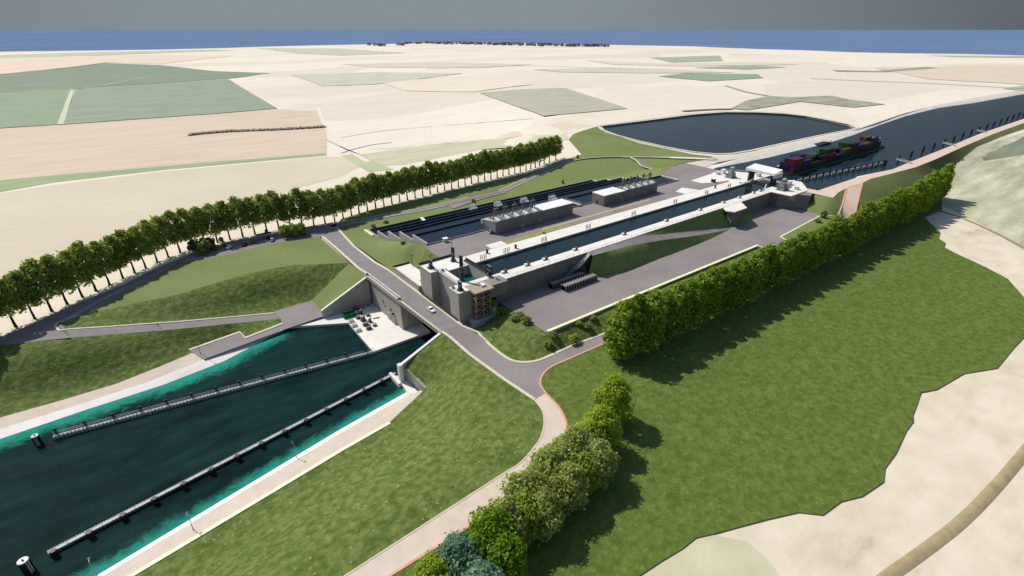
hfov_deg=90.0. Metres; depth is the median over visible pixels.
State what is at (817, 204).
grass bank
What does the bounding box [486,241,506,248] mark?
concrete pad
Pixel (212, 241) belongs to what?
round tree
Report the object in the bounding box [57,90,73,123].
farm track
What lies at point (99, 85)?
farm track
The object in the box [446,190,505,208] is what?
road
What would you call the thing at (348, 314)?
skip container
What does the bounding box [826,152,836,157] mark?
container
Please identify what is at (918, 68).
field
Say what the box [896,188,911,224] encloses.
hedgerow tree
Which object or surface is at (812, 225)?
grass bank
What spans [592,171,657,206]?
service building
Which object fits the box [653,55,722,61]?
field
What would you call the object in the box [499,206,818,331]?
yard
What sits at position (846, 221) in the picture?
hedgerow tree
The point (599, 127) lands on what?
path
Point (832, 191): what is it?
towpath
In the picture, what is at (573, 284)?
stop log stack
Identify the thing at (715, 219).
grass mound
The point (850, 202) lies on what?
path
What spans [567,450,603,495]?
clump tree
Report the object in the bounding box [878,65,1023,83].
field
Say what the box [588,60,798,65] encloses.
field
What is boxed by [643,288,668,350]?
hedgerow tree
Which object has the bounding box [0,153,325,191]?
field
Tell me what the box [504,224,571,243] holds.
grass strip
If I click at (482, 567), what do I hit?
clump tree
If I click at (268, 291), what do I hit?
grass bank
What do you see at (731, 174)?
hoist tower
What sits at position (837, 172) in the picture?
guide wall
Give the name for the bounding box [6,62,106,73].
ditch
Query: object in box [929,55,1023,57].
field
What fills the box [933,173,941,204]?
hedgerow tree
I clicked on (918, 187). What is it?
hedgerow tree
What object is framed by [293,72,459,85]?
field
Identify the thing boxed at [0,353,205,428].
towpath
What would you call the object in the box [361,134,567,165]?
field
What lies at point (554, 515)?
clump tree
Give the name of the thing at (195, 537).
kerb
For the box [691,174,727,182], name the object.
concrete pad
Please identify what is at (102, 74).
field
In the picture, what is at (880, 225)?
hedgerow tree
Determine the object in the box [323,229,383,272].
road
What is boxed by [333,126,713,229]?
verge
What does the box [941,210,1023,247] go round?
ditch
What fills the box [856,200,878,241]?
hedgerow tree
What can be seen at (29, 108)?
field
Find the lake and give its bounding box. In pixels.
[602,113,852,152]
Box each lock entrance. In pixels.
[419,254,489,326]
[712,169,770,183]
[764,180,814,211]
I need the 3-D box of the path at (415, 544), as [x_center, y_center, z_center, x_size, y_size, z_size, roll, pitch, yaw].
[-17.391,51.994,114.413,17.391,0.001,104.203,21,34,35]
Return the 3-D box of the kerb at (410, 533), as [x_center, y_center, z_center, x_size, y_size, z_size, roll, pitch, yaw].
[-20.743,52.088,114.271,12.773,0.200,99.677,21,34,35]
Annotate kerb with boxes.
[54,312,274,330]
[128,422,390,575]
[189,323,282,349]
[321,236,368,273]
[330,159,570,224]
[336,157,599,226]
[336,227,385,268]
[344,400,544,575]
[387,344,602,575]
[441,331,535,399]
[460,324,603,362]
[652,157,717,159]
[780,215,830,239]
[838,188,847,214]
[855,183,862,211]
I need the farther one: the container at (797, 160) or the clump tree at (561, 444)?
the container at (797, 160)
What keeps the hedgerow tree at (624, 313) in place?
on the meadow
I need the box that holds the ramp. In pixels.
[588,226,728,255]
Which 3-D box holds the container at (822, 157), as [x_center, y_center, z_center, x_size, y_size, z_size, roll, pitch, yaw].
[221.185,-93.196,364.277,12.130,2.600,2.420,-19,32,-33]
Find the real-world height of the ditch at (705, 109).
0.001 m
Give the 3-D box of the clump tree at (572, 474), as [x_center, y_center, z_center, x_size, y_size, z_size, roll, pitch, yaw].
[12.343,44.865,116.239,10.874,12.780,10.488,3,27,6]
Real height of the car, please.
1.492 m
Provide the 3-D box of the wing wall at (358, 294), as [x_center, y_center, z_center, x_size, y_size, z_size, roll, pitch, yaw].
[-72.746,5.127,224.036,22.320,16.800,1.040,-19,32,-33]
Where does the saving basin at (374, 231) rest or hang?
in the ground at (358, 111)
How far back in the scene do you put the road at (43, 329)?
215.79 m
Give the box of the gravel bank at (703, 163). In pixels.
[687,90,1023,166]
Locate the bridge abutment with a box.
[368,280,422,329]
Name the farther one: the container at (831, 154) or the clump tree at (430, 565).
the container at (831, 154)
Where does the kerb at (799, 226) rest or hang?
on the yard at (544, 307)
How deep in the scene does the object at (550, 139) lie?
415.08 m
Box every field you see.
[0,50,230,57]
[0,54,233,73]
[0,63,265,91]
[0,89,70,127]
[0,109,326,179]
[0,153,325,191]
[0,156,358,276]
[64,79,275,123]
[260,48,400,54]
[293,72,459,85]
[343,155,393,171]
[346,62,531,67]
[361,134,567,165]
[380,122,589,148]
[384,78,530,91]
[482,88,624,115]
[535,67,734,72]
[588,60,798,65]
[642,535,779,575]
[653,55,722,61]
[661,73,762,80]
[698,65,780,68]
[732,95,880,109]
[834,67,934,71]
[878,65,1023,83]
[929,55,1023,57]
[941,132,1023,249]
[961,136,1023,160]
[1003,85,1023,90]
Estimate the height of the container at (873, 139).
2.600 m
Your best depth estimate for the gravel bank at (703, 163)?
414.08 m
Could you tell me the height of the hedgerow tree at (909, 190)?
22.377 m
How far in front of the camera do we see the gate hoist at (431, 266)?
203.11 m
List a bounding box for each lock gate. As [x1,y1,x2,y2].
[464,257,487,278]
[756,178,780,185]
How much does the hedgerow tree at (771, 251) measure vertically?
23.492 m
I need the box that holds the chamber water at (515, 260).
[478,183,767,274]
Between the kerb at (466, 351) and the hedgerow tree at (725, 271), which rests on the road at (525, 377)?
the kerb at (466, 351)
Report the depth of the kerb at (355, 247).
253.34 m
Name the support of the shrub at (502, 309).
on the grass bank at (506, 335)
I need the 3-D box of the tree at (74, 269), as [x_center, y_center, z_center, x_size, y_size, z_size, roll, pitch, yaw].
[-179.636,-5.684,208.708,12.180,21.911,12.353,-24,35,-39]
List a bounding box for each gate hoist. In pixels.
[427,259,434,269]
[450,246,455,261]
[457,280,463,291]
[459,254,464,281]
[486,265,492,275]
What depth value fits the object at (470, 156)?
361.07 m
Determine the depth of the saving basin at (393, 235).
283.54 m
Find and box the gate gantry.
[746,163,782,186]
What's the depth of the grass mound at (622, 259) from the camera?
228.77 m
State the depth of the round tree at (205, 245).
250.93 m
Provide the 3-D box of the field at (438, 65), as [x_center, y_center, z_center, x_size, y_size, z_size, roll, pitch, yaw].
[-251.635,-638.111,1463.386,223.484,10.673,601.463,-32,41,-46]
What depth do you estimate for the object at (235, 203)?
267.03 m
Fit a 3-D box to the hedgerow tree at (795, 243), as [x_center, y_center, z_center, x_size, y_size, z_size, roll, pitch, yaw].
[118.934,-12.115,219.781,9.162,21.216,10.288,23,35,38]
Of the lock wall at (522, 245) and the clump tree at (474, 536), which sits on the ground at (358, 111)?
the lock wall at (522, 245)
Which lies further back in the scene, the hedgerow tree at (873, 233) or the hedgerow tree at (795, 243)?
the hedgerow tree at (873, 233)
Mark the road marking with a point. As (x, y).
(594, 214)
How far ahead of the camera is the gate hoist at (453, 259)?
208.51 m
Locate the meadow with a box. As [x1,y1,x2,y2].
[393,217,1023,575]
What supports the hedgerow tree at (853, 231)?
on the meadow
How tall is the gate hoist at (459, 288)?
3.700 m
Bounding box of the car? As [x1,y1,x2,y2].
[426,306,434,312]
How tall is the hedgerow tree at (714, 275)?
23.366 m
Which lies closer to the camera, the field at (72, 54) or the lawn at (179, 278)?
the lawn at (179, 278)
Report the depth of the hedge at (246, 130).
559.60 m
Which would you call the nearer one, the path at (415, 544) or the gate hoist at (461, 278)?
the path at (415, 544)
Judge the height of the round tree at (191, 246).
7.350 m
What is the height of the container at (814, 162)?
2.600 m
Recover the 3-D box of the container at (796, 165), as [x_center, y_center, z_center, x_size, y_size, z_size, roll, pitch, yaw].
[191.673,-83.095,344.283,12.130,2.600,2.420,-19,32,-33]
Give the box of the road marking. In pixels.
[541,199,650,229]
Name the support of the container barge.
on the canal water at (905, 136)
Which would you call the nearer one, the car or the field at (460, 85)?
the car
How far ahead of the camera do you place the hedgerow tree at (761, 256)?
202.24 m
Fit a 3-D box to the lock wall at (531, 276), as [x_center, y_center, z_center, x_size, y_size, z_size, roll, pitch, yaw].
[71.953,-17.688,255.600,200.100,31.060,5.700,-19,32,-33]
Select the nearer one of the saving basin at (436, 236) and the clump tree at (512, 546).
the clump tree at (512, 546)
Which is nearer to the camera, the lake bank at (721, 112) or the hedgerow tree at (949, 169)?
the hedgerow tree at (949, 169)
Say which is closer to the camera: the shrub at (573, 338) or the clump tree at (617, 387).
the clump tree at (617, 387)
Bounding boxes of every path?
[347,394,565,575]
[597,125,756,153]
[669,157,712,159]
[840,183,860,218]
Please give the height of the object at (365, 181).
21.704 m
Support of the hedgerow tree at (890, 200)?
on the meadow
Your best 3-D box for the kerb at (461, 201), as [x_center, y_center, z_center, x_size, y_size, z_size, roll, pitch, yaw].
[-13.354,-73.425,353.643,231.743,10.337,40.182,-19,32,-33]
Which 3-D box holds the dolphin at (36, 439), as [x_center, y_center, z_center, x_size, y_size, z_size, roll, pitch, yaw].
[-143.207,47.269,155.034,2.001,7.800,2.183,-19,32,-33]
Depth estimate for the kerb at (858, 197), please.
299.83 m
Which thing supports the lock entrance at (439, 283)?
on the ground at (358, 111)
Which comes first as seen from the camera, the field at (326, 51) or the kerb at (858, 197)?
the kerb at (858, 197)
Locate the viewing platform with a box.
[723,202,746,225]
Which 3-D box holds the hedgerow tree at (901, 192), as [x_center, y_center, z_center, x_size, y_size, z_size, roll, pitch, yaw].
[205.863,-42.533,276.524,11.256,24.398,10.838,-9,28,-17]
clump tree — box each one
[412,549,452,575]
[436,528,481,575]
[455,528,491,566]
[460,556,505,575]
[465,503,517,560]
[485,493,528,540]
[485,525,530,575]
[497,462,548,499]
[511,489,547,550]
[523,444,568,475]
[526,483,564,545]
[539,472,581,520]
[543,436,577,472]
[549,460,589,513]
[552,422,595,454]
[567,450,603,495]
[575,416,607,446]
[580,435,620,491]
[582,402,623,450]
[590,371,635,425]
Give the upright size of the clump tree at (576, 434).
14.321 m
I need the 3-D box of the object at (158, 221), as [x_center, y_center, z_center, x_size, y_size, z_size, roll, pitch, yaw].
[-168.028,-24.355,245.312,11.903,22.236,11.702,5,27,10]
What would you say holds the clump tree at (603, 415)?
on the meadow
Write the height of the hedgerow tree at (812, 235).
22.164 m
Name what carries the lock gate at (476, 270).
attached to the lock wall at (522, 245)
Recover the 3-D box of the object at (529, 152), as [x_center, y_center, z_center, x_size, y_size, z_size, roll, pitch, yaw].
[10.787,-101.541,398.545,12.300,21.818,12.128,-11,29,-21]
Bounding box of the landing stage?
[814,140,831,145]
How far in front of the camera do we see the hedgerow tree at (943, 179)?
312.41 m
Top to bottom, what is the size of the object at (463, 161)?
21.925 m
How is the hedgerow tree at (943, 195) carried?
on the embankment
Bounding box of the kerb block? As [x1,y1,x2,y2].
[364,229,373,235]
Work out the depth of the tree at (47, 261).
200.69 m
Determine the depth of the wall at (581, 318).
205.34 m
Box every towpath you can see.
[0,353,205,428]
[104,390,421,575]
[806,120,1023,197]
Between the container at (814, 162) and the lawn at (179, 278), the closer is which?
the lawn at (179, 278)
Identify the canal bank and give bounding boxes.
[0,332,277,438]
[97,392,408,575]
[708,92,1023,167]
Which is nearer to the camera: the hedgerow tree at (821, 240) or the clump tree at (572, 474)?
the clump tree at (572, 474)
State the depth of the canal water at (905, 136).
465.69 m
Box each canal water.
[0,323,436,575]
[714,94,1023,188]
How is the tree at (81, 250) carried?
on the ground at (358, 111)
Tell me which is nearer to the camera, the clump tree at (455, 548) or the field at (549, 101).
the clump tree at (455, 548)
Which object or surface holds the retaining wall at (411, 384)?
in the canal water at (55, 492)
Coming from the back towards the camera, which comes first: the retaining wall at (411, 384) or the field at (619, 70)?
the field at (619, 70)
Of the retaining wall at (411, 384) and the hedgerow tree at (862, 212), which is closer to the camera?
the retaining wall at (411, 384)
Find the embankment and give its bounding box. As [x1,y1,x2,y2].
[857,123,1023,231]
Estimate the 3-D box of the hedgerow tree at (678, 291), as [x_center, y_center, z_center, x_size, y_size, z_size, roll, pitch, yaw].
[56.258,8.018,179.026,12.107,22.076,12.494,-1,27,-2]
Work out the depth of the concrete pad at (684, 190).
302.32 m
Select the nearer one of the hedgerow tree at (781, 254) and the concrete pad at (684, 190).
the hedgerow tree at (781, 254)
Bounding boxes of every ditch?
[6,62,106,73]
[327,140,366,156]
[341,118,532,137]
[681,108,730,110]
[724,85,766,95]
[811,78,1023,88]
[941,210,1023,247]
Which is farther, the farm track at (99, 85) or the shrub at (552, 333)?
the farm track at (99, 85)
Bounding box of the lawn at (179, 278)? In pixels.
[61,236,348,323]
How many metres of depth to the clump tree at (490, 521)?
101.19 m
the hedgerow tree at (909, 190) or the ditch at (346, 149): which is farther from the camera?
the ditch at (346, 149)
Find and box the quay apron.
[289,303,429,352]
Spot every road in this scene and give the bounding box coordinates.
[0,221,337,345]
[58,313,280,337]
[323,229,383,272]
[333,156,628,226]
[444,325,607,398]
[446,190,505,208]
[629,156,716,158]
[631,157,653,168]
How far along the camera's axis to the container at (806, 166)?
351.29 m
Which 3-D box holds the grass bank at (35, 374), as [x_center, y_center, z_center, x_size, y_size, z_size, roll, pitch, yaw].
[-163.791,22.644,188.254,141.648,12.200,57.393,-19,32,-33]
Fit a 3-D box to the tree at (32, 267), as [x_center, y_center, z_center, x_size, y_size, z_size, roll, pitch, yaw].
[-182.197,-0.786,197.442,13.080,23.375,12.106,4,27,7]
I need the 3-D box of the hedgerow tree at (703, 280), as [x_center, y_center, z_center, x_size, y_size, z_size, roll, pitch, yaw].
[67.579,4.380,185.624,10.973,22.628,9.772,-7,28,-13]
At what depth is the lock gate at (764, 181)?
321.50 m
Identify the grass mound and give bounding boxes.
[578,230,726,274]
[639,209,755,235]
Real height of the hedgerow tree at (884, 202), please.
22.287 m
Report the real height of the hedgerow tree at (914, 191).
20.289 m
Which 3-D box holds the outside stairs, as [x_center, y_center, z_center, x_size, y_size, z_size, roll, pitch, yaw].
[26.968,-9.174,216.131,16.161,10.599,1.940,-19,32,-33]
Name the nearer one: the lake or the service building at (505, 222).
the service building at (505, 222)
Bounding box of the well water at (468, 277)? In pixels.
[457,274,475,281]
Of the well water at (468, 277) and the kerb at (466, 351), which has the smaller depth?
the kerb at (466, 351)
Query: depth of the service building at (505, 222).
245.96 m
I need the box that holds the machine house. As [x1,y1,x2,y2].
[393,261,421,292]
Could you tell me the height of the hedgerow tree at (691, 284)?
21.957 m
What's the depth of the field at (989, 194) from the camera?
347.25 m
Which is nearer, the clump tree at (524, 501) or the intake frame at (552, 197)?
the clump tree at (524, 501)
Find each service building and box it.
[481,197,572,234]
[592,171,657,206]
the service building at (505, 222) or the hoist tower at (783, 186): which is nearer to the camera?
the service building at (505, 222)
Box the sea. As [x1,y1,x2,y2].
[0,30,1023,54]
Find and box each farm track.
[3,74,190,91]
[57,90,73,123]
[316,107,369,161]
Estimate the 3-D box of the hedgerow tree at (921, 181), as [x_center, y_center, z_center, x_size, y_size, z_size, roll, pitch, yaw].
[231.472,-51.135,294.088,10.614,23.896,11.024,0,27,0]
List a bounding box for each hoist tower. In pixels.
[725,167,736,178]
[775,175,788,191]
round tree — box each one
[186,239,196,251]
[193,237,211,252]
[204,237,215,249]
[278,224,290,236]
[287,223,299,235]
[296,222,306,234]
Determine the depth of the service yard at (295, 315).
211.63 m
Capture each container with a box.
[341,310,355,318]
[790,162,802,167]
[790,165,802,171]
[791,157,804,163]
[802,163,810,168]
[803,159,811,164]
[806,156,816,160]
[811,160,819,165]
[817,154,828,159]
[822,147,833,153]
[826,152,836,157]
[835,153,842,158]
[840,147,851,152]
[849,142,859,147]
[862,136,872,140]
[869,136,879,141]
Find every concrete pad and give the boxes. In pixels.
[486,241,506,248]
[676,188,697,193]
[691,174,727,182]
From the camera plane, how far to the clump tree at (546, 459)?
116.79 m
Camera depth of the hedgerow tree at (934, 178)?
300.53 m
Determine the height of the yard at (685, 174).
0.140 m
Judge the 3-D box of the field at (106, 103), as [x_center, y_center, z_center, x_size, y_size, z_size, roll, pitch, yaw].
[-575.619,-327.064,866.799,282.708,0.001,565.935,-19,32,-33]
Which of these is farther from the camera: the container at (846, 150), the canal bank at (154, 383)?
the container at (846, 150)
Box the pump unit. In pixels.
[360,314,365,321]
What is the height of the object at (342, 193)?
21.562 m
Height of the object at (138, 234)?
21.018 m
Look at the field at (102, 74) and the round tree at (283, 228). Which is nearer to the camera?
the round tree at (283, 228)
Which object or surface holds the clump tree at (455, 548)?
on the meadow
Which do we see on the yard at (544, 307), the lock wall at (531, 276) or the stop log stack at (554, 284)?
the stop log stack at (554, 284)
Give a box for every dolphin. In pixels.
[16,556,34,574]
[30,433,42,445]
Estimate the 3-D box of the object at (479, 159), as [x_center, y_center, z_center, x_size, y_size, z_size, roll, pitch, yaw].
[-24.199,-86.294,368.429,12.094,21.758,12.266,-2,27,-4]
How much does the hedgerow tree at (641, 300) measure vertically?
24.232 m
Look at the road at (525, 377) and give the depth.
170.06 m
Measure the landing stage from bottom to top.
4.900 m
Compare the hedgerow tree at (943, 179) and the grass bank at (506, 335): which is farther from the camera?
the hedgerow tree at (943, 179)
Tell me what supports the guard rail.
on the road at (43, 329)
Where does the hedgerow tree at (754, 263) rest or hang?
on the meadow
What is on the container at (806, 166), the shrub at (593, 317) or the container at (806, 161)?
the container at (806, 161)
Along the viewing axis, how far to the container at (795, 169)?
343.32 m
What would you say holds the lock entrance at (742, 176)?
on the ground at (358, 111)
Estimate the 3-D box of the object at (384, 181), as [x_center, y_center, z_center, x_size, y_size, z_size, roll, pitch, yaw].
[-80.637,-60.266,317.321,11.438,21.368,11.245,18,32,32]
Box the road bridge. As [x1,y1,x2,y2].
[365,268,461,333]
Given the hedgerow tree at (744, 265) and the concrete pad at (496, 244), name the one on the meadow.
the hedgerow tree at (744, 265)
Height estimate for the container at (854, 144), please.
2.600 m
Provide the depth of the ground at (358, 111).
802.78 m
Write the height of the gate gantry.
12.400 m
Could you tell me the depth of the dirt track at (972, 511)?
115.20 m
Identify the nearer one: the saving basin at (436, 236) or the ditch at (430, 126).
the saving basin at (436, 236)
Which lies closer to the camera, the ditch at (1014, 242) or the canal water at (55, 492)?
the canal water at (55, 492)
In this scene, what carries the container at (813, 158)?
on the container
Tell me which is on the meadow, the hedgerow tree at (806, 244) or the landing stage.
the hedgerow tree at (806, 244)
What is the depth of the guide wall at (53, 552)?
143.43 m
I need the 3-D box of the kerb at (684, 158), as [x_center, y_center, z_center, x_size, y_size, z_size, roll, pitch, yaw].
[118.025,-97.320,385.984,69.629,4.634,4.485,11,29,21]
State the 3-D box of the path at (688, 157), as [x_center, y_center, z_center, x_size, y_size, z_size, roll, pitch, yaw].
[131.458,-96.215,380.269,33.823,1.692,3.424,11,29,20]
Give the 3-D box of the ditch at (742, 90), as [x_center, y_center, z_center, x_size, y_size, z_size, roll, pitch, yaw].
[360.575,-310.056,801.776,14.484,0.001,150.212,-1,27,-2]
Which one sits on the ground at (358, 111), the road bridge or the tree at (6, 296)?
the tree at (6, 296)
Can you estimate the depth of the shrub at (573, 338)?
177.48 m
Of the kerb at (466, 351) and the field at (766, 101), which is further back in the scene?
the field at (766, 101)
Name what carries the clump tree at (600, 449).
on the meadow
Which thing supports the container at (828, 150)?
on the container
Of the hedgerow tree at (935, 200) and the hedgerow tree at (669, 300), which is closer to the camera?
the hedgerow tree at (669, 300)
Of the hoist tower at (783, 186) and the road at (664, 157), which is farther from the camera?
the road at (664, 157)
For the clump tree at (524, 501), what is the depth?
106.30 m
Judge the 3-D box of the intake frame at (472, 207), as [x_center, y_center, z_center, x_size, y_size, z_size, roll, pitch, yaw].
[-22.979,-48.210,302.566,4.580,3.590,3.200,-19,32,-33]
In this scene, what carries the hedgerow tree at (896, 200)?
on the meadow
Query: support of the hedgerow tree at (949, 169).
on the embankment
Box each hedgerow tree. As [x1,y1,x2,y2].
[601,299,643,360]
[623,292,652,353]
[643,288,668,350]
[652,288,677,344]
[665,282,694,335]
[674,278,704,332]
[690,271,711,325]
[703,266,725,320]
[713,264,731,314]
[724,263,744,310]
[725,257,753,305]
[744,257,760,302]
[748,247,772,295]
[760,242,777,291]
[768,246,789,287]
[775,239,799,284]
[786,237,800,279]
[791,231,813,277]
[801,229,817,274]
[809,228,827,269]
[815,226,834,264]
[818,220,839,261]
[823,214,847,254]
[835,216,850,256]
[840,217,859,254]
[847,212,865,249]
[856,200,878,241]
[857,210,866,246]
[862,202,878,242]
[872,202,885,237]
[875,197,893,233]
[883,197,894,232]
[886,191,901,229]
[890,187,904,228]
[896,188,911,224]
[899,187,916,223]
[906,189,916,220]
[911,183,925,216]
[915,179,926,214]
[916,180,932,213]
[922,178,935,211]
[923,169,941,206]
[927,175,936,209]
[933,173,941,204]
[937,175,946,202]
[938,173,947,200]
[940,164,955,194]
[940,171,949,199]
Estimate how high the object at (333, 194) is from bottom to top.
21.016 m
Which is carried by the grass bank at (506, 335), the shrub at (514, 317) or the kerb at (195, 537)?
the shrub at (514, 317)
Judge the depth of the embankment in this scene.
337.00 m
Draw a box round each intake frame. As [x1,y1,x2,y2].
[468,202,477,210]
[494,199,502,207]
[520,196,529,203]
[548,193,557,200]
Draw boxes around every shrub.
[488,299,497,307]
[496,306,506,314]
[510,315,519,321]
[516,311,523,316]
[521,316,531,324]
[544,341,553,347]
[549,331,556,337]
[568,332,579,343]
[574,320,582,325]
[582,322,591,328]
[589,315,597,320]
[812,218,820,222]
[819,210,828,216]
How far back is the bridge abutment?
215.17 m
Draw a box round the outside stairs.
[563,251,591,277]
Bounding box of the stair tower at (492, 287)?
[464,275,507,330]
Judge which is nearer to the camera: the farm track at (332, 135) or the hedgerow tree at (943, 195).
the hedgerow tree at (943, 195)
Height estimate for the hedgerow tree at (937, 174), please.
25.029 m
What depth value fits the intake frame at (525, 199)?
288.97 m
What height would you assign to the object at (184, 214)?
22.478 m
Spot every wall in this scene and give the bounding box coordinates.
[46,371,395,558]
[52,347,374,439]
[321,276,371,317]
[389,363,426,393]
[401,333,440,379]
[458,181,749,273]
[488,191,770,309]
[546,245,758,333]
[788,160,884,181]
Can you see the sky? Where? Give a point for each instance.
(14, 14)
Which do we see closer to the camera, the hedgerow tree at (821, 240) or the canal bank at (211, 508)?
the canal bank at (211, 508)
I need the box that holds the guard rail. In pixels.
[64,287,125,321]
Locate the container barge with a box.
[782,135,884,175]
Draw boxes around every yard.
[190,300,322,358]
[425,163,729,258]
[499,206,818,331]
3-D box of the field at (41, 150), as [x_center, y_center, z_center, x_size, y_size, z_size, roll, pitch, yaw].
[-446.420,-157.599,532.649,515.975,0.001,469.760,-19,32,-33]
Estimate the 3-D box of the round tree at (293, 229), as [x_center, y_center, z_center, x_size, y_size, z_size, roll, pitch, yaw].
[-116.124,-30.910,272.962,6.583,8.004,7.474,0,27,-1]
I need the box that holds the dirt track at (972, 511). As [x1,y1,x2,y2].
[876,443,1023,575]
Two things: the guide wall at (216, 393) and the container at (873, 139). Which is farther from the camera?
the container at (873, 139)
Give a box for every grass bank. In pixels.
[0,319,281,416]
[63,263,348,328]
[136,334,542,575]
[312,263,364,309]
[341,227,437,272]
[473,247,760,360]
[596,165,677,180]
[782,216,833,239]
[801,189,845,217]
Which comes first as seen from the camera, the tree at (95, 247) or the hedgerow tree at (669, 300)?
the hedgerow tree at (669, 300)
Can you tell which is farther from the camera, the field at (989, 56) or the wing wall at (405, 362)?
the field at (989, 56)
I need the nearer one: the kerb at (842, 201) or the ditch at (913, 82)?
the kerb at (842, 201)
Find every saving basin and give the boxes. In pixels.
[368,180,595,236]
[377,179,609,240]
[388,177,626,241]
[399,176,646,242]
[412,175,678,254]
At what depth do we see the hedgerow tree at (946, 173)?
320.19 m
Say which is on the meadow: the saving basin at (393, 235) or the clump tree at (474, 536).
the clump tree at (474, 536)
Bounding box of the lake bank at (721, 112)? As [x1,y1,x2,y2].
[600,111,858,153]
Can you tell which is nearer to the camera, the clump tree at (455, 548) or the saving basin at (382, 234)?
the clump tree at (455, 548)
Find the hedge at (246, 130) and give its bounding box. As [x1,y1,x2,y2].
[187,125,325,135]
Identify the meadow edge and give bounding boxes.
[639,341,1020,575]
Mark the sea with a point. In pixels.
(998, 42)
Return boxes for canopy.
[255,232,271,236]
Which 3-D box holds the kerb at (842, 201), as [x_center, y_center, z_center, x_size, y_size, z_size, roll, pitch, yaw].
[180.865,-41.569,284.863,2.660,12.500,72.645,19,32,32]
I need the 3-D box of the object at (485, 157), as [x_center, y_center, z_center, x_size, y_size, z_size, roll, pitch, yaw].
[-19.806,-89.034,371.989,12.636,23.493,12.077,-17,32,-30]
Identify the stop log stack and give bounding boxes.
[548,271,584,289]
[560,273,596,291]
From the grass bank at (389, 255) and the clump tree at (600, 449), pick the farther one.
the grass bank at (389, 255)
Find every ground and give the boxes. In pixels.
[0,43,1023,397]
[641,212,1023,575]

